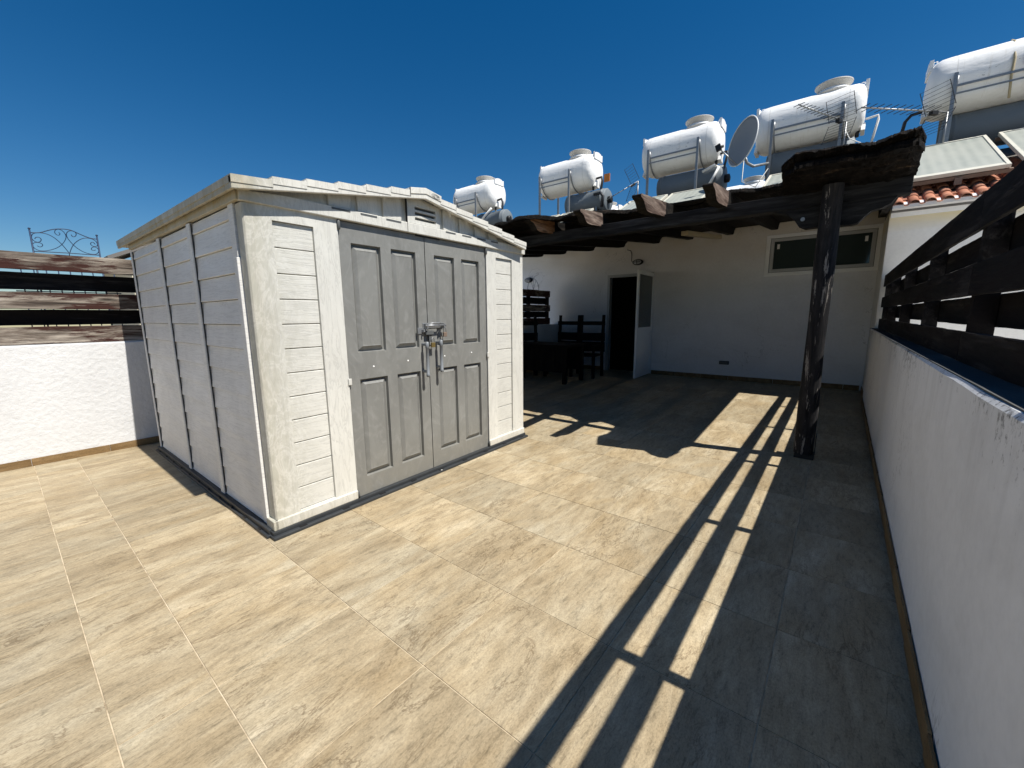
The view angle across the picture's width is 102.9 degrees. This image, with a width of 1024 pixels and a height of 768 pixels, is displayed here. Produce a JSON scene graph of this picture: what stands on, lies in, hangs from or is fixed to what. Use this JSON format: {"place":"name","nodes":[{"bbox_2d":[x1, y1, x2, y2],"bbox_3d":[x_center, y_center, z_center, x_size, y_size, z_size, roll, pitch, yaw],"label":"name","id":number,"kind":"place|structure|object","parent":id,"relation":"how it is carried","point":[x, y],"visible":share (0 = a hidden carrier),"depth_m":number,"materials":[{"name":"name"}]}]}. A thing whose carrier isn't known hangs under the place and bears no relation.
{"place":"outdoors","nodes":[
{"label":"outdoors","id":0,"kind":"place"},
{"bbox_2d":[104,245,147,340],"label":"outbuilding","id":1,"kind":"structure","parent":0,"point":[124,254],"depth_m":10.60,"materials":[{"name":"white paint"}]},
{"bbox_2d":[0,368,924,767],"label":"floor","id":2,"kind":"structure","parent":0,"point":[616,568],"depth_m":2.13,"materials":[{"name":"beige tile"}]},
{"bbox_2d":[0,324,557,471],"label":"parapet wall","id":3,"kind":"structure","parent":2,"relation":"on","point":[62,401],"depth_m":4.45,"materials":[{"name":"paint"}]},
{"bbox_2d":[0,250,549,345],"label":"slatted fence","id":4,"kind":"object","parent":3,"relation":"on","point":[116,305],"visible":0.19,"depth_m":4.42,"materials":[{"name":"brown wood"}]},
{"bbox_2d":[116,173,527,540],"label":"garden shed","id":5,"kind":"structure","parent":2,"relation":"on","point":[303,374],"depth_m":3.28,"materials":[{"name":"white plastic"}]},
{"bbox_2d":[338,221,433,495],"bbox_3d":[-0.996,-0.192,3.480,0.125,2.147,0.855,7,12,38],"label":"door","id":6,"kind":"structure","parent":5,"relation":"in","point":[383,271],"depth_m":3.43,"materials":[{"name":"grey plastic"}]},
{"bbox_2d":[422,238,487,466],"bbox_3d":[-0.529,-0.296,4.077,0.139,2.147,0.885,7,12,38],"label":"door","id":7,"kind":"structure","parent":5,"relation":"in","point":[454,272],"depth_m":4.08,"materials":[{"name":"grey plastic"}]},
{"bbox_2d":[523,315,546,377],"bbox_3d":[0.444,-0.958,10.240,0.680,1.500,0.650,-4,10,-21],"label":"chair","id":8,"kind":"object","parent":2,"relation":"on","point":[529,337],"visible":0.17,"depth_m":10.46,"materials":[{"name":"brown wood"}]},
{"bbox_2d":[523,341,584,384],"bbox_3d":[0.849,-0.528,9.590,1.450,0.860,0.900,7,12,38],"label":"table","id":9,"kind":"object","parent":2,"relation":"on","point":[560,357],"visible":0.79,"depth_m":9.30,"materials":[{"name":"brown wood"}]},
{"bbox_2d":[547,315,580,375],"bbox_3d":[1.317,-1.010,10.509,0.680,1.500,0.650,8,13,41],"label":"chair","id":10,"kind":"object","parent":2,"relation":"on","point":[562,336],"visible":0.3,"depth_m":10.63,"materials":[{"name":"brown wood"}]},
{"bbox_2d":[569,315,605,378],"bbox_3d":[1.848,-0.935,10.030,0.680,1.500,0.650,6,11,34],"label":"chair","id":11,"kind":"object","parent":2,"relation":"on","point":[593,347],"visible":0.67,"depth_m":10.11,"materials":[{"name":"brown wood"}]},
{"bbox_2d":[522,210,884,390],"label":"house","id":12,"kind":"structure","parent":2,"relation":"on","point":[738,300],"depth_m":9.25,"materials":[{"name":"paint"}]},
{"bbox_2d":[453,176,505,216],"bbox_3d":[-1.232,-6.471,15.405,2.030,2.310,1.162,7,12,38],"label":"water tank","id":13,"kind":"object","parent":12,"relation":"on","point":[483,194],"visible":0.94,"depth_m":14.79,"materials":[{"name":"white plastic"}]},
{"bbox_2d":[481,208,491,219],"bbox_3d":[-0.943,-5.874,14.246,0.639,0.458,0.070,7,12,38],"label":"pipe","id":14,"kind":"object","parent":12,"relation":"attached to","point":[487,212],"visible":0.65,"depth_m":14.15,"materials":[{"name":"white paint"}]},
{"bbox_2d":[477,209,512,224],"bbox_3d":[-0.606,-5.824,14.994,1.420,0.976,0.684,7,12,38],"label":"boiler","id":15,"kind":"object","parent":12,"relation":"on","point":[493,218],"visible":0.51,"depth_m":14.57,"materials":[{"name":"grey metal"}]},
{"bbox_2d":[525,278,532,282],"bbox_3d":[0.485,-3.150,12.373,0.286,0.154,0.106,7,12,38],"label":"wall lamp","id":16,"kind":"object","parent":12,"relation":"attached to","point":[527,280],"visible":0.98,"depth_m":12.33,"materials":[{"name":"black plastic"}]},
{"bbox_2d":[539,149,602,214],"bbox_3d":[1.847,-6.070,12.995,1.980,2.260,1.162,7,12,38],"label":"water tank","id":17,"kind":"object","parent":12,"relation":"on","point":[579,171],"visible":0.97,"depth_m":12.47,"materials":[{"name":"white plastic"}]},
{"bbox_2d":[596,176,602,209],"bbox_3d":[2.610,-5.718,12.255,0.226,0.996,0.169,7,12,38],"label":"pipe","id":18,"kind":"object","parent":17,"relation":"attached to","point":[601,185],"visible":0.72,"depth_m":12.18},
{"bbox_2d":[604,173,609,181],"bbox_3d":[2.818,-6.117,12.101,0.180,0.220,0.030,7,12,38],"label":"tag plate","id":19,"kind":"object","parent":18,"relation":"attached to","point":[607,177],"visible":1,"depth_m":12.09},
{"bbox_2d":[564,188,612,212],"bbox_3d":[2.410,-5.446,12.631,1.470,0.956,0.684,7,12,38],"label":"boiler","id":20,"kind":"object","parent":12,"relation":"on","point":[587,200],"visible":0.58,"depth_m":12.31,"materials":[{"name":"grey metal"}]},
{"bbox_2d":[593,191,603,206],"bbox_3d":[2.540,-5.401,11.956,0.113,0.469,0.394,-7,11,-34],"label":"pipe","id":21,"kind":"object","parent":20,"relation":"attached to","point":[602,197],"visible":1,"depth_m":11.84,"materials":[{"name":"grey metal"}]},
{"bbox_2d":[607,163,639,200],"bbox_3d":[2.980,-5.286,10.967,0.892,1.053,0.492,-2,10,-10],"label":"television aerial","id":22,"kind":"object","parent":12,"relation":"on","point":[635,183],"visible":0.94,"depth_m":10.97,"materials":[{"name":"metal"}]},
{"bbox_2d":[629,250,642,264],"bbox_3d":[3.081,-3.199,10.274,0.438,0.410,0.106,7,12,38],"label":"wall lamp","id":23,"kind":"object","parent":12,"relation":"attached to","point":[638,262],"visible":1,"depth_m":10.22,"materials":[{"name":"black plastic"}]},
{"bbox_2d":[633,269,654,378],"bbox_3d":[3.170,-1.430,9.824,0.107,2.480,1.111,7,12,38],"label":"door","id":24,"kind":"structure","parent":12,"relation":"in","point":[645,279],"depth_m":9.76,"materials":[{"name":"white metal"}]},
{"bbox_2d":[642,115,726,194],"bbox_3d":[4.526,-5.723,10.898,1.980,2.220,1.162,7,12,38],"label":"water tank","id":25,"kind":"object","parent":12,"relation":"on","point":[691,147],"visible":0.98,"depth_m":10.41,"materials":[{"name":"white plastic"}]},
{"bbox_2d":[702,164,719,182],"bbox_3d":[4.909,-5.178,10.109,0.426,0.521,0.169,7,12,38],"label":"pipe","id":26,"kind":"object","parent":25,"relation":"attached to","point":[715,172],"visible":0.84,"depth_m":10.06,"materials":[{"name":"white metal"}]},
{"bbox_2d":[720,150,727,169],"bbox_3d":[5.264,-5.342,10.182,0.216,0.892,0.154,7,12,38],"label":"pipe","id":27,"kind":"object","parent":25,"relation":"attached to","point":[726,152],"visible":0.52,"depth_m":10.10,"materials":[{"name":"grey metal"}]},
{"bbox_2d":[656,164,730,195],"bbox_3d":[4.784,-5.141,10.773,1.740,0.926,0.704,7,12,38],"label":"boiler","id":28,"kind":"object","parent":12,"relation":"on","point":[675,183],"visible":0.6,"depth_m":10.53,"materials":[{"name":"grey metal"}]},
{"bbox_2d":[719,361,728,364],"bbox_3d":[4.857,-0.489,9.351,0.200,0.080,0.054,7,12,38],"label":"wall vent","id":29,"kind":"object","parent":12,"relation":"attached to","point":[724,362],"depth_m":9.32,"materials":[{"name":"black plastic"}]},
{"bbox_2d":[715,115,769,186],"bbox_3d":[5.184,-5.150,9.182,0.999,1.481,0.931,7,12,38],"label":"satellite dish","id":30,"kind":"object","parent":12,"relation":"on","point":[743,140],"visible":1,"depth_m":9.10,"materials":[{"name":"grey paint"}]},
{"bbox_2d":[765,136,855,181],"bbox_3d":[6.758,-4.900,9.225,1.720,0.926,0.704,7,12,38],"label":"boiler","id":31,"kind":"object","parent":12,"relation":"on","point":[778,159],"visible":0.33,"depth_m":9.23,"materials":[{"name":"grey metal"}]},
{"bbox_2d":[754,76,869,179],"bbox_3d":[6.657,-5.443,9.231,2.010,2.180,1.162,7,12,38],"label":"water tank","id":32,"kind":"object","parent":12,"relation":"on","point":[786,126],"visible":0.89,"depth_m":8.80,"materials":[{"name":"white plastic"}]},
{"bbox_2d":[865,114,879,141],"bbox_3d":[7.438,-5.094,8.475,0.234,0.925,0.144,7,12,38],"label":"pipe","id":33,"kind":"object","parent":32,"relation":"attached to","point":[875,128],"visible":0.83,"depth_m":8.42,"materials":[{"name":"white metal"}]},
{"bbox_2d":[764,223,883,276],"bbox_3d":[6.070,-2.606,8.064,1.817,0.824,0.085,7,12,38],"label":"window","id":34,"kind":"structure","parent":12,"relation":"in","point":[794,252],"depth_m":8.08,"materials":[{"name":"white metal"}]},
{"bbox_2d":[794,90,856,144],"bbox_3d":[6.046,-5.097,7.939,1.643,1.105,0.491,-5,11,-26],"label":"television aerial","id":35,"kind":"object","parent":12,"relation":"on","point":[839,120],"visible":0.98,"depth_m":8.06,"materials":[{"name":"metal"}]},
{"bbox_2d":[493,125,926,459],"bbox_3d":[1.911,-1.466,7.578,7.505,3.356,6.185,7,12,38],"label":"pergola","id":36,"kind":"object","parent":2,"relation":"on","point":[827,193],"visible":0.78,"depth_m":3.98,"materials":[{"name":"brown wood"}]},
{"bbox_2d":[560,208,593,215],"bbox_3d":[1.346,-4.441,11.489,1.107,1.182,2.043,7,12,38],"label":"solar panel","id":37,"kind":"object","parent":36,"relation":"on","point":[591,209],"visible":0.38,"depth_m":12.13,"materials":[{"name":"white glass"}]},
{"bbox_2d":[619,194,667,209],"bbox_3d":[3.009,-4.238,10.185,1.088,1.182,2.043,7,12,38],"label":"solar panel","id":38,"kind":"object","parent":36,"relation":"on","point":[630,205],"visible":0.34,"depth_m":10.63,"materials":[{"name":"white glass"}]},
{"bbox_2d":[664,188,704,202],"bbox_3d":[3.882,-4.131,9.501,1.069,1.182,2.043,7,12,38],"label":"solar panel","id":39,"kind":"object","parent":36,"relation":"on","point":[698,193],"visible":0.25,"depth_m":9.88,"materials":[{"name":"white glass"}]},
{"bbox_2d":[681,230,721,238],"bbox_3d":[3.377,-2.618,7.189,0.110,0.288,2.102,7,12,39],"label":"batten light","id":40,"kind":"object","parent":36,"relation":"attached to","point":[688,233],"visible":1,"depth_m":6.89,"materials":[{"name":"white plastic"}]},
{"bbox_2d":[762,173,781,186],"bbox_3d":[5.575,-3.924,8.174,1.088,1.182,2.043,7,12,38],"label":"solar panel","id":41,"kind":"object","parent":36,"relation":"on","point":[774,179],"visible":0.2,"depth_m":8.76,"materials":[{"name":"white glass"}]},
{"bbox_2d":[861,328,1023,767],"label":"parapet wall","id":42,"kind":"structure","parent":2,"relation":"on","point":[945,436],"depth_m":1.40,"materials":[{"name":"paint"}]},
{"bbox_2d":[878,160,1023,386],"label":"slatted fence","id":43,"kind":"object","parent":42,"relation":"on","point":[985,270],"visible":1,"depth_m":2.07,"materials":[{"name":"black wood"}]},
{"bbox_2d":[862,148,1023,390],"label":"house wing","id":44,"kind":"structure","parent":2,"relation":"on","point":[919,216],"depth_m":6.28,"materials":[{"name":"white paint"}]},
{"bbox_2d":[913,135,1013,185],"bbox_3d":[7.312,-3.712,6.811,1.088,1.182,2.043,7,12,38],"label":"solar panel","id":45,"kind":"object","parent":44,"relation":"on","point":[971,157],"visible":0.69,"depth_m":6.45,"materials":[{"name":"white glass"}]},
{"bbox_2d":[856,79,955,142],"bbox_3d":[7.040,-4.760,7.326,1.755,1.105,0.491,-2,10,-6],"label":"television aerial","id":46,"kind":"object","parent":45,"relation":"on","point":[933,112],"visible":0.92,"depth_m":7.32,"materials":[{"name":"metal"}]},
{"bbox_2d":[920,38,1023,143],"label":"water tank","id":47,"kind":"object","parent":44,"relation":"on","point":[991,76],"visible":0.91,"depth_m":7.28,"materials":[{"name":"white plastic"}]},
{"bbox_2d":[900,111,921,131],"bbox_3d":[7.852,-4.958,8.101,0.363,0.774,0.060,7,12,38],"label":"pipe","id":48,"kind":"object","parent":47,"relation":"attached to","point":[905,123],"visible":0.57,"depth_m":8.06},
{"bbox_2d":[938,100,1023,145],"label":"boiler","id":49,"kind":"object","parent":44,"relation":"on","point":[991,123],"visible":0.48,"depth_m":7.39,"materials":[{"name":"grey metal"}]},
{"bbox_2d":[995,128,1023,160],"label":"solar panel","id":50,"kind":"object","parent":44,"relation":"on","point":[1013,140],"visible":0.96,"depth_m":6.61,"materials":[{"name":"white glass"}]},
{"bbox_2d":[0,0,1023,327],"label":"sky","id":51,"kind":"structure","parent":0,"point":[114,114],"materials":[{"name":"blue"}]},
{"bbox_2d":[611,202,622,209],"bbox_3d":[3.796,-6.770,17.782,2.030,1.935,1.162,7,12,38],"label":"water tank","id":52,"kind":"object","parent":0,"point":[614,206],"visible":0.15,"depth_m":16.95,"materials":[{"name":"white plastic"}]},
{"bbox_2d":[726,175,764,189],"bbox_3d":[7.987,-6.223,14.502,2.030,1.865,1.162,7,12,38],"label":"water tank","id":53,"kind":"object","parent":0,"point":[753,180],"visible":0.13,"depth_m":13.85,"materials":[{"name":"white plastic"}]},
{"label":"terrace","id":54,"kind":"structure","parent":0,"visible":0},
{"bbox_2d":[16,227,122,342],"bbox_3d":[-4.873,-0.434,4.626,0.022,2.536,0.800,7,12,38],"label":"iron railing","id":55,"kind":"object","parent":54,"relation":"on","point":[33,248],"visible":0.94,"depth_m":4.45,"materials":[{"name":"black metal"}]}
]}

